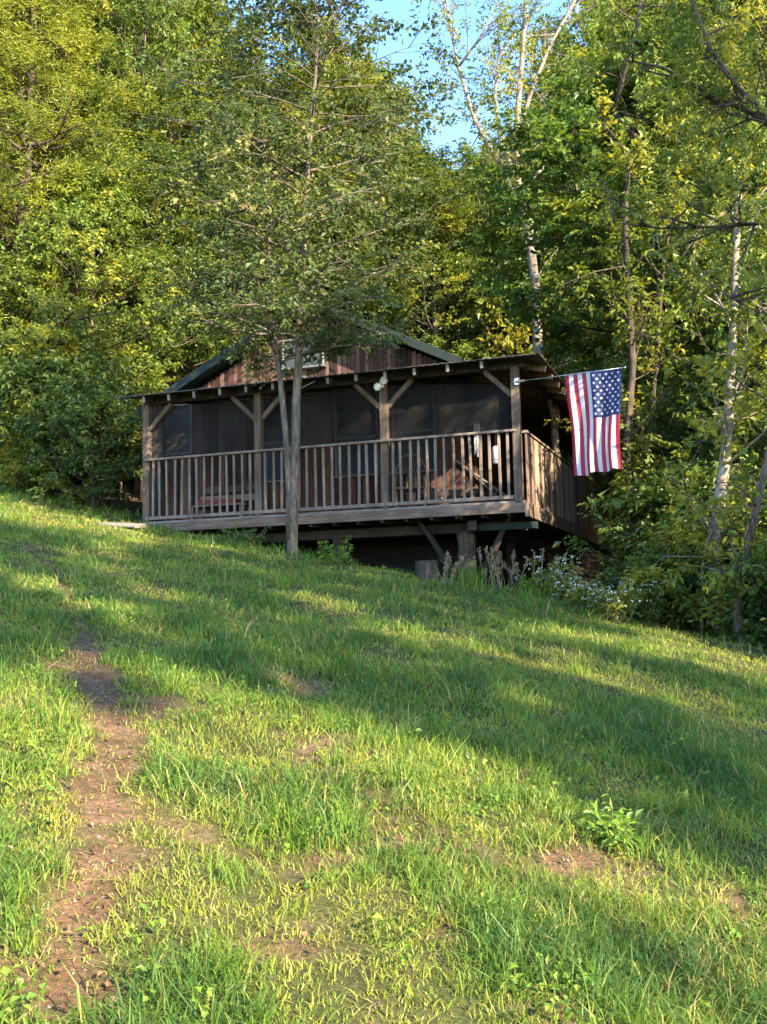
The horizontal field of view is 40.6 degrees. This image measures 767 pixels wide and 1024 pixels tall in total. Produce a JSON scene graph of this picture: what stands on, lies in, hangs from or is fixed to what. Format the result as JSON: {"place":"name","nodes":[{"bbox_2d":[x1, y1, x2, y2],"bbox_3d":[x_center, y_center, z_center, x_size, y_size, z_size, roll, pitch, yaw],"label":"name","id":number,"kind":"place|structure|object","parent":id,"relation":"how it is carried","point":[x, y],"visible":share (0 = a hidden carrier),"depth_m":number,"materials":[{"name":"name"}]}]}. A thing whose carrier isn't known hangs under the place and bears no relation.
{"place":"outdoors","nodes":[
{"label":"outdoors","id":0,"kind":"place"},
{"bbox_2d":[168,0,589,169],"label":"sky","id":1,"kind":"structure","parent":0,"point":[399,9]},
{"bbox_2d":[0,475,766,1023],"bbox_3d":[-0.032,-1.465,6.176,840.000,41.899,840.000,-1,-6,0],"label":"ground","id":2,"kind":"structure","parent":0,"point":[126,851],"depth_m":4.24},
{"bbox_2d":[0,297,33,350],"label":"sapling","id":3,"kind":"object","parent":2,"relation":"on","point":[29,312],"visible":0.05,"depth_m":24.82,"materials":[{"name":"green plant"}]},
{"bbox_2d":[0,1,70,350],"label":"tree","id":4,"kind":"object","parent":2,"relation":"on","point":[7,247],"visible":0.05,"depth_m":26.75,"materials":[{"name":"green plant"}]},
{"bbox_2d":[0,247,82,363],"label":"sapling","id":5,"kind":"object","parent":2,"relation":"on","point":[33,264],"visible":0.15,"depth_m":24.19,"materials":[{"name":"green plant"}]},
{"bbox_2d":[0,386,113,498],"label":"shrub","id":6,"kind":"object","parent":2,"relation":"on","point":[10,470],"visible":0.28,"depth_m":21.09,"materials":[{"name":"green plant"}]},
{"bbox_2d":[0,290,113,495],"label":"sapling","id":7,"kind":"object","parent":2,"relation":"on","point":[51,314],"visible":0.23,"depth_m":22.52,"materials":[{"name":"green plant"}]},
{"bbox_2d":[0,322,142,504],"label":"shrub","id":8,"kind":"object","parent":2,"relation":"on","point":[20,375],"visible":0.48,"depth_m":21.27,"materials":[{"name":"green plant"}]},
{"bbox_2d":[0,371,142,497],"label":"shrub","id":9,"kind":"object","parent":2,"relation":"on","point":[79,483],"visible":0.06,"depth_m":21.88,"materials":[{"name":"green plant"}]},
{"bbox_2d":[0,343,146,499],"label":"shrub","id":10,"kind":"object","parent":2,"relation":"on","point":[53,351],"visible":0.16,"depth_m":21.64,"materials":[{"name":"green plant"}]},
{"bbox_2d":[14,368,142,509],"bbox_3d":[-5.818,-1.301,20.530,2.676,3.260,2.921,-2,-6,5],"label":"shrub","id":11,"kind":"object","parent":2,"relation":"on","point":[85,413],"visible":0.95,"depth_m":20.06,"materials":[{"name":"green plant"}]},
{"bbox_2d":[0,325,157,498],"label":"shrub","id":12,"kind":"object","parent":2,"relation":"on","point":[112,365],"visible":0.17,"depth_m":21.71,"materials":[{"name":"green plant"}]},
{"bbox_2d":[0,0,200,331],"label":"broadleaf tree","id":13,"kind":"object","parent":2,"relation":"on","point":[85,8],"visible":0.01,"depth_m":33.67,"materials":[{"name":"green plant"}]},
{"bbox_2d":[0,0,211,393],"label":"broadleaf tree","id":14,"kind":"object","parent":2,"relation":"on","point":[33,62],"visible":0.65,"depth_m":24.53,"materials":[{"name":"green plant"}]},
{"bbox_2d":[64,295,148,497],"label":"sapling","id":15,"kind":"object","parent":2,"relation":"on","point":[114,306],"visible":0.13,"depth_m":24.09,"materials":[{"name":"green plant"}]},
{"bbox_2d":[0,153,218,492],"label":"broadleaf tree","id":16,"kind":"object","parent":2,"relation":"on","point":[118,204],"visible":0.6,"depth_m":23.56,"materials":[{"name":"green plant"}]},
{"bbox_2d":[11,1,219,353],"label":"broadleaf tree","id":17,"kind":"object","parent":2,"relation":"on","point":[69,68],"visible":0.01,"depth_m":32.38,"materials":[{"name":"green plant"}]},
{"bbox_2d":[54,286,182,498],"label":"sapling","id":18,"kind":"object","parent":2,"relation":"on","point":[139,471],"visible":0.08,"depth_m":24.94,"materials":[{"name":"green plant"}]},
{"bbox_2d":[91,522,145,527],"bbox_3d":[-4.372,0.213,17.109,0.840,0.070,0.340,2,2,20],"label":"plank","id":19,"kind":"object","parent":2,"relation":"on","point":[126,525],"visible":0.81,"depth_m":16.94,"materials":[{"name":"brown wood"}]},
{"bbox_2d":[5,6,269,488],"bbox_3d":[-7.953,-8.413,33.617,10.332,16.138,12.237,0,-6,-15],"label":"broadleaf tree","id":20,"kind":"object","parent":2,"relation":"on","point":[97,21],"visible":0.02,"depth_m":31.55,"materials":[{"name":"green plant"}]},
{"bbox_2d":[65,0,225,494],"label":"broadleaf tree","id":21,"kind":"object","parent":2,"relation":"on","point":[132,30],"visible":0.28,"depth_m":29.65,"materials":[{"name":"green plant"}]},
{"bbox_2d":[44,121,253,500],"bbox_3d":[-5.943,-4.846,26.475,5.692,9.738,6.742,-2,-6,7],"label":"broadleaf tree","id":22,"kind":"object","parent":2,"relation":"on","point":[175,248],"visible":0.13,"depth_m":25.32,"materials":[{"name":"green plant"}]},
{"bbox_2d":[6,60,315,391],"bbox_3d":[-5.743,-5.972,27.337,7.331,11.981,8.100,-4,-6,22],"label":"broadleaf tree","id":23,"kind":"object","parent":2,"relation":"on","point":[151,99],"visible":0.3,"depth_m":26.46,"materials":[{"name":"green plant"}]},
{"bbox_2d":[60,135,301,388],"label":"broadleaf tree","id":24,"kind":"object","parent":2,"relation":"on","point":[214,256],"visible":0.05,"depth_m":26.95,"materials":[{"name":"green plant"}]},
{"bbox_2d":[57,0,371,366],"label":"broadleaf tree","id":25,"kind":"object","parent":2,"relation":"on","point":[216,7],"visible":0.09,"depth_m":31.49,"materials":[{"name":"green plant"}]},
{"bbox_2d":[213,522,270,546],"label":"weed","id":26,"kind":"object","parent":2,"relation":"on","point":[250,535],"visible":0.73,"depth_m":16.47,"materials":[{"name":"green plant"}]},
{"bbox_2d":[119,93,424,392],"bbox_3d":[-4.263,-6.099,30.900,9.583,12.638,8.091,2,-6,-26],"label":"broadleaf tree","id":27,"kind":"object","parent":2,"relation":"on","point":[289,195],"visible":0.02,"depth_m":29.70,"materials":[{"name":"green plant"}]},
{"bbox_2d":[171,122,400,369],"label":"broadleaf tree","id":28,"kind":"object","parent":2,"relation":"on","point":[322,177],"visible":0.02,"depth_m":31.13,"materials":[{"name":"green plant"}]},
{"bbox_2d":[113,0,467,557],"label":"slender tree","id":29,"kind":"object","parent":2,"relation":"on","point":[278,305],"visible":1,"depth_m":15.96,"materials":[{"name":"green plant"}]},
{"bbox_2d":[274,545,342,568],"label":"grass tuft","id":30,"kind":"object","parent":2,"relation":"on","point":[314,559],"visible":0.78,"depth_m":14.89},
{"bbox_2d":[221,2,422,325],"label":"broadleaf tree","id":31,"kind":"object","parent":2,"relation":"on","point":[340,58],"visible":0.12,"depth_m":33.28,"materials":[{"name":"green plant"}]},
{"bbox_2d":[316,535,353,565],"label":"weed","id":32,"kind":"object","parent":2,"relation":"on","point":[340,559],"visible":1,"depth_m":15.07,"materials":[{"name":"green plant"}]},
{"bbox_2d":[272,46,420,140],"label":"broadleaf tree","id":33,"kind":"object","parent":2,"relation":"on","point":[379,67],"visible":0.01,"depth_m":53.27,"materials":[{"name":"green plant"}]},
{"bbox_2d":[223,42,507,359],"bbox_3d":[-0.847,-6.926,32.623,9.670,15.803,10.683,0,-6,-10],"label":"broadleaf tree","id":34,"kind":"object","parent":2,"relation":"on","point":[430,170],"visible":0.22,"depth_m":31.15,"materials":[{"name":"green plant"}]},
{"bbox_2d":[115,296,617,596],"bbox_3d":[0.223,0.254,22.785,8.983,8.337,12.192,-3,-6,19],"label":"cabin","id":35,"kind":"object","parent":2,"relation":"on","point":[364,426],"visible":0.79,"depth_m":18.01,"materials":[{"name":"brown wood"}]},
{"bbox_2d":[187,484,254,518],"bbox_3d":[-3.095,-0.117,19.795,1.200,0.825,0.538,-3,-6,19],"label":"bench","id":36,"kind":"object","parent":35,"relation":"on","point":[223,500],"visible":0.43,"depth_m":19.89,"materials":[{"name":"brown wood"}]},
{"bbox_2d":[263,404,284,483],"bbox_3d":[-2.050,-1.498,20.326,0.801,1.865,0.100,-3,-6,19],"label":"window","id":37,"kind":"structure","parent":35,"relation":"in","point":[277,453],"depth_m":20.34,"materials":[{"name":"grey glass"}]},
{"bbox_2d":[281,336,325,371],"bbox_3d":[-1.592,-3.114,20.324,0.951,0.629,0.100,-3,-6,19],"label":"window","id":38,"kind":"structure","parent":35,"relation":"in","point":[290,363],"depth_m":20.34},
{"bbox_2d":[334,443,380,478],"bbox_3d":[-0.525,-1.550,19.785,0.942,1.780,0.100,-3,-6,19],"label":"window","id":39,"kind":"structure","parent":35,"relation":"in","point":[354,448],"depth_m":19.76,"materials":[{"name":"grey glass"}]},
{"bbox_2d":[394,453,426,506],"bbox_3d":[0.470,-0.535,18.122,0.573,1.142,0.865,-2,-6,4],"label":"rocking chair","id":40,"kind":"object","parent":35,"relation":"on","point":[406,489],"visible":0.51,"depth_m":18.30,"materials":[{"name":"brown wood"}]},
{"bbox_2d":[391,382,438,473],"bbox_3d":[0.561,-1.582,19.399,0.911,1.729,0.100,-3,-6,19],"label":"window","id":41,"kind":"structure","parent":35,"relation":"in","point":[404,444],"depth_m":19.38,"materials":[{"name":"black glass"}]},
{"bbox_2d":[436,487,481,504],"bbox_3d":[1.342,-0.168,18.410,0.740,0.460,0.460,-3,-6,19],"label":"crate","id":42,"kind":"object","parent":35,"relation":"on","point":[459,493],"visible":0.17,"depth_m":18.23,"materials":[{"name":"brown wood"}]},
{"bbox_2d":[455,460,513,501],"bbox_3d":[1.803,-0.419,18.473,1.071,0.976,0.535,-1,-6,0],"label":"deck chair","id":43,"kind":"object","parent":35,"relation":"on","point":[458,465],"visible":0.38,"depth_m":18.27,"materials":[{"name":"brown wood"}]},
{"bbox_2d":[513,366,625,475],"bbox_3d":[2.850,-1.344,15.772,1.789,1.613,0.202,-5,-7,32],"label":"flag","id":44,"kind":"object","parent":35,"relation":"attached to","point":[594,401],"visible":1,"depth_m":15.56,"materials":[{"name":"fabric"}]},
{"bbox_2d":[321,74,423,329],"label":"broadleaf tree","id":45,"kind":"object","parent":2,"relation":"on","point":[398,133],"visible":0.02,"depth_m":34.48,"materials":[{"name":"green plant"}]},
{"bbox_2d":[0,508,760,1023],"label":"leaf litter","id":46,"kind":"object","parent":2,"relation":"on","point":[70,926],"visible":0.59,"depth_m":3.90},
{"bbox_2d":[7,543,754,1023],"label":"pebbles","id":47,"kind":"object","parent":2,"relation":"on","point":[207,845],"visible":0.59,"depth_m":4.08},
{"bbox_2d":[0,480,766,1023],"bbox_3d":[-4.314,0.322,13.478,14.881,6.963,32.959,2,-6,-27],"label":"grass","id":48,"kind":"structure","parent":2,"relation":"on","point":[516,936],"depth_m":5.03,"materials":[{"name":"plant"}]},
{"bbox_2d":[0,494,766,1023],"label":"lawn weeds","id":49,"kind":"object","parent":2,"relation":"on","point":[204,1010],"visible":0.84,"depth_m":4.78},
{"bbox_2d":[415,560,438,580],"bbox_3d":[0.613,0.869,14.604,0.340,0.360,0.347,-1,-6,0],"label":"concrete block","id":50,"kind":"object","parent":2,"relation":"on","point":[425,569],"visible":0.6,"depth_m":14.47,"materials":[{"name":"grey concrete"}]},
{"bbox_2d":[338,177,517,360],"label":"broadleaf tree","id":51,"kind":"object","parent":2,"relation":"on","point":[475,230],"visible":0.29,"depth_m":31.08,"materials":[{"name":"green plant"}]},
{"bbox_2d":[415,135,454,182],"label":"broadleaf tree","id":52,"kind":"object","parent":2,"relation":"on","point":[441,155],"visible":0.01,"depth_m":54.39,"materials":[{"name":"green plant"}]},
{"bbox_2d":[316,185,568,369],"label":"broadleaf tree","id":53,"kind":"object","parent":2,"relation":"on","point":[386,308],"visible":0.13,"depth_m":31.60,"materials":[{"name":"green plant"}]},
{"bbox_2d":[346,263,556,361],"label":"broadleaf tree","id":54,"kind":"object","parent":2,"relation":"on","point":[454,316],"visible":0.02,"depth_m":34.39,"materials":[{"name":"green plant"}]},
{"bbox_2d":[434,550,470,586],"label":"dry stalks","id":55,"kind":"object","parent":2,"relation":"on","point":[446,566],"visible":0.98,"depth_m":14.12,"materials":[{"name":"plant"}]},
{"bbox_2d":[429,553,493,591],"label":"grass tuft","id":56,"kind":"object","parent":2,"relation":"on","point":[470,578],"visible":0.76,"depth_m":14.19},
{"bbox_2d":[413,140,568,372],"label":"broadleaf tree","id":57,"kind":"object","parent":2,"relation":"on","point":[488,207],"visible":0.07,"depth_m":33.86,"materials":[{"name":"green plant"}]},
{"bbox_2d":[450,546,544,590],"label":"dry stalks","id":58,"kind":"object","parent":2,"relation":"on","point":[493,565],"visible":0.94,"depth_m":14.26,"materials":[{"name":"plant"}]},
{"bbox_2d":[410,0,618,583],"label":"tall tree","id":59,"kind":"object","parent":2,"relation":"on","point":[496,156],"visible":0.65,"depth_m":27.31,"materials":[{"name":"green plant"}]},
{"bbox_2d":[438,295,615,488],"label":"broadleaf tree","id":60,"kind":"object","parent":2,"relation":"on","point":[602,481],"visible":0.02,"depth_m":35.52,"materials":[{"name":"green plant"}]},
{"bbox_2d":[494,567,567,599],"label":"grass tuft","id":61,"kind":"object","parent":2,"relation":"on","point":[532,586],"visible":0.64,"depth_m":13.70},
{"bbox_2d":[456,254,610,480],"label":"sapling","id":62,"kind":"object","parent":2,"relation":"on","point":[498,318],"visible":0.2,"depth_m":30.01,"materials":[{"name":"green plant"}]},
{"bbox_2d":[477,0,601,150],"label":"broadleaf tree","id":63,"kind":"object","parent":2,"relation":"on","point":[536,61],"depth_m":54.38,"materials":[{"name":"green plant"}]},
{"bbox_2d":[475,89,604,458],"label":"broadleaf tree","id":64,"kind":"object","parent":2,"relation":"on","point":[527,141],"depth_m":39.76,"materials":[{"name":"green plant"}]},
{"bbox_2d":[451,0,631,211],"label":"broadleaf tree","id":65,"kind":"object","parent":2,"relation":"on","point":[537,45],"visible":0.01,"depth_m":53.09,"materials":[{"name":"green plant"}]},
{"bbox_2d":[514,554,582,600],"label":"wildflower","id":66,"kind":"object","parent":2,"relation":"on","point":[553,575],"visible":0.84,"depth_m":13.68,"materials":[{"name":"green plant"}]},
{"bbox_2d":[444,0,674,258],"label":"broadleaf tree","id":67,"kind":"object","parent":2,"relation":"on","point":[544,71],"visible":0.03,"depth_m":42.94,"materials":[{"name":"green plant"}]},
{"bbox_2d":[480,132,641,566],"bbox_3d":[6.041,-4.816,30.997,6.422,13.509,6.061,-3,-6,18],"label":"maple tree","id":68,"kind":"object","parent":2,"relation":"on","point":[585,562],"visible":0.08,"depth_m":30.59,"materials":[{"name":"green plant"}]},
{"bbox_2d":[551,570,605,611],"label":"wildflower","id":69,"kind":"object","parent":2,"relation":"on","point":[575,598],"visible":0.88,"depth_m":12.97,"materials":[{"name":"green plant"}]},
{"bbox_2d":[539,169,623,567],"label":"woodland tree","id":70,"kind":"object","parent":2,"relation":"on","point":[561,281],"visible":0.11,"depth_m":28.66,"materials":[{"name":"green plant"}]},
{"bbox_2d":[428,47,755,533],"bbox_3d":[4.826,-3.260,21.709,7.310,12.530,6.899,3,-7,-36],"label":"maple tree","id":71,"kind":"object","parent":2,"relation":"on","point":[565,217],"visible":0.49,"depth_m":21.31,"materials":[{"name":"green plant"}]},
{"bbox_2d":[577,794,646,858],"bbox_3d":[1.003,1.393,4.558,0.294,0.325,0.447,-3,-6,18],"label":"weed","id":72,"kind":"object","parent":2,"relation":"on","point":[608,835],"visible":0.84,"depth_m":4.51,"materials":[{"name":"green plant"}]},
{"bbox_2d":[581,577,656,624],"bbox_3d":[2.895,1.095,12.567,0.806,0.611,0.878,0,-6,-12],"label":"wildflower","id":73,"kind":"object","parent":2,"relation":"on","point":[617,606],"visible":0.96,"depth_m":12.54,"materials":[{"name":"green plant"}]},
{"bbox_2d":[536,72,706,565],"bbox_3d":[3.795,-2.001,16.594,2.697,9.686,2.313,-1,-6,0],"label":"woodland tree","id":74,"kind":"object","parent":2,"relation":"on","point":[627,284],"visible":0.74,"depth_m":16.52,"materials":[{"name":"green plant"}]},
{"bbox_2d":[593,299,653,570],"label":"sapling","id":75,"kind":"object","parent":2,"relation":"on","point":[605,515],"visible":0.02,"depth_m":24.42,"materials":[{"name":"green plant"}]},
{"bbox_2d":[512,0,738,181],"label":"broadleaf tree","id":76,"kind":"object","parent":2,"relation":"on","point":[567,31],"visible":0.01,"depth_m":43.30,"materials":[{"name":"green plant"}]},
{"bbox_2d":[552,446,734,619],"bbox_3d":[4.834,0.899,15.960,3.411,4.156,3.724,2,-7,-31],"label":"shrub","id":77,"kind":"object","parent":2,"relation":"on","point":[607,535],"visible":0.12,"depth_m":15.91,"materials":[{"name":"green plant"}]},
{"bbox_2d":[532,0,761,256],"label":"broadleaf tree","id":78,"kind":"object","parent":2,"relation":"on","point":[645,11],"visible":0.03,"depth_m":40.12,"materials":[{"name":"green plant"}]},
{"bbox_2d":[563,209,731,525],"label":"maple tree","id":79,"kind":"object","parent":2,"relation":"on","point":[594,491],"visible":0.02,"depth_m":21.07,"materials":[{"name":"green plant"}]},
{"bbox_2d":[603,351,693,541],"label":"sapling","id":80,"kind":"object","parent":2,"relation":"on","point":[660,373],"visible":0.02,"depth_m":19.85,"materials":[{"name":"green plant"}]},
{"bbox_2d":[598,523,707,629],"bbox_3d":[4.175,1.258,14.821,2.207,2.463,2.021,-1,-6,2],"label":"shrub","id":81,"kind":"object","parent":2,"relation":"on","point":[614,582],"visible":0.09,"depth_m":14.77,"materials":[{"name":"green plant"}]},
{"bbox_2d":[545,0,766,448],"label":"walnut tree","id":82,"kind":"object","parent":2,"relation":"on","point":[609,11],"visible":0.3,"depth_m":20.71,"materials":[{"name":"green plant"}]},
{"bbox_2d":[566,141,766,487],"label":"sapling","id":83,"kind":"object","parent":2,"relation":"on","point":[710,329],"visible":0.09,"depth_m":19.02,"materials":[{"name":"green plant"}]},
{"bbox_2d":[618,272,715,473],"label":"sapling","id":84,"kind":"object","parent":2,"relation":"on","point":[637,343],"visible":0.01,"depth_m":20.59,"materials":[{"name":"green plant"}]},
{"bbox_2d":[611,133,727,551],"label":"woodland tree","id":85,"kind":"object","parent":2,"relation":"on","point":[620,335],"visible":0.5,"depth_m":17.02,"materials":[{"name":"green plant"}]},
{"bbox_2d":[576,0,766,318],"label":"walnut tree","id":86,"kind":"object","parent":2,"relation":"on","point":[759,114],"visible":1,"depth_m":12.07,"materials":[{"name":"green plant"}]},
{"bbox_2d":[577,396,766,599],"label":"shrub","id":87,"kind":"object","parent":2,"relation":"on","point":[687,476],"visible":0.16,"depth_m":15.71,"materials":[{"name":"green plant"}]},
{"bbox_2d":[605,483,751,638],"bbox_3d":[4.686,1.101,14.384,2.620,3.192,2.860,-1,-6,-7],"label":"shrub","id":88,"kind":"object","parent":2,"relation":"on","point":[663,565],"visible":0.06,"depth_m":14.11,"materials":[{"name":"green plant"}]},
{"bbox_2d":[600,389,766,608],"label":"shrub","id":89,"kind":"object","parent":2,"relation":"on","point":[650,490],"visible":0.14,"depth_m":15.38,"materials":[{"name":"green plant"}]},
{"bbox_2d":[619,502,748,640],"bbox_3d":[4.187,1.134,13.944,2.126,2.448,2.101,-2,-6,11],"label":"shrub","id":90,"kind":"object","parent":2,"relation":"on","point":[652,610],"visible":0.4,"depth_m":13.60,"materials":[{"name":"green plant"}]},
{"bbox_2d":[602,0,766,362],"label":"broadleaf tree","id":91,"kind":"object","parent":2,"relation":"on","point":[762,30],"visible":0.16,"depth_m":18.78,"materials":[{"name":"green plant"}]},
{"bbox_2d":[637,346,735,477],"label":"sapling","id":92,"kind":"object","parent":2,"relation":"on","point":[674,387],"visible":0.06,"depth_m":17.83,"materials":[{"name":"green plant"}]},
{"bbox_2d":[617,195,766,645],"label":"birch tree","id":93,"kind":"object","parent":2,"relation":"on","point":[759,493],"visible":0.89,"depth_m":12.32,"materials":[{"name":"green plant"}]},
{"bbox_2d":[630,0,762,252],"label":"broadleaf tree","id":94,"kind":"object","parent":2,"relation":"on","point":[663,30],"visible":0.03,"depth_m":38.83,"materials":[{"name":"green plant"}]},
{"bbox_2d":[632,494,761,642],"bbox_3d":[4.814,1.215,14.068,2.532,3.086,2.765,-7,-8,43],"label":"shrub","id":95,"kind":"object","parent":2,"relation":"on","point":[693,577],"visible":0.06,"depth_m":13.44,"materials":[{"name":"green plant"}]},
{"bbox_2d":[633,146,766,641],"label":"birch tree","id":96,"kind":"object","parent":2,"relation":"on","point":[726,427],"visible":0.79,"depth_m":13.34,"materials":[{"name":"green plant"}]},
{"bbox_2d":[642,91,766,448],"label":"maple tree","id":97,"kind":"object","parent":2,"relation":"on","point":[696,319],"visible":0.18,"depth_m":17.17,"materials":[{"name":"green plant"}]},
{"bbox_2d":[647,350,766,464],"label":"sapling","id":98,"kind":"object","parent":2,"relation":"on","point":[698,400],"visible":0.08,"depth_m":17.11,"materials":[{"name":"green plant"}]},
{"bbox_2d":[660,512,766,649],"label":"shrub","id":99,"kind":"object","parent":2,"relation":"on","point":[697,611],"visible":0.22,"depth_m":12.96,"materials":[{"name":"green plant"}]},
{"bbox_2d":[665,0,766,145],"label":"broadleaf tree","id":100,"kind":"object","parent":2,"relation":"on","point":[722,33],"visible":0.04,"depth_m":37.09,"materials":[{"name":"green plant"}]},
{"bbox_2d":[668,328,766,475],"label":"sapling","id":101,"kind":"object","parent":2,"relation":"on","point":[708,442],"visible":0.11,"depth_m":16.31,"materials":[{"name":"green plant"}]},
{"bbox_2d":[696,496,766,534],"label":"shrub","id":102,"kind":"object","parent":2,"relation":"on","point":[762,515],"visible":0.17,"depth_m":13.22,"materials":[{"name":"green plant"}]},
{"bbox_2d":[698,331,766,498],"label":"sapling","id":103,"kind":"object","parent":2,"relation":"on","point":[725,344],"visible":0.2,"depth_m":15.13,"materials":[{"name":"green plant"}]},
{"bbox_2d":[699,530,766,649],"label":"shrub","id":104,"kind":"object","parent":2,"relation":"on","point":[759,571],"visible":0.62,"depth_m":11.92,"materials":[{"name":"green plant"}]},
{"bbox_2d":[706,553,766,648],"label":"shrub","id":105,"kind":"object","parent":2,"relation":"on","point":[757,614],"visible":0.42,"depth_m":12.11,"materials":[{"name":"green plant"}]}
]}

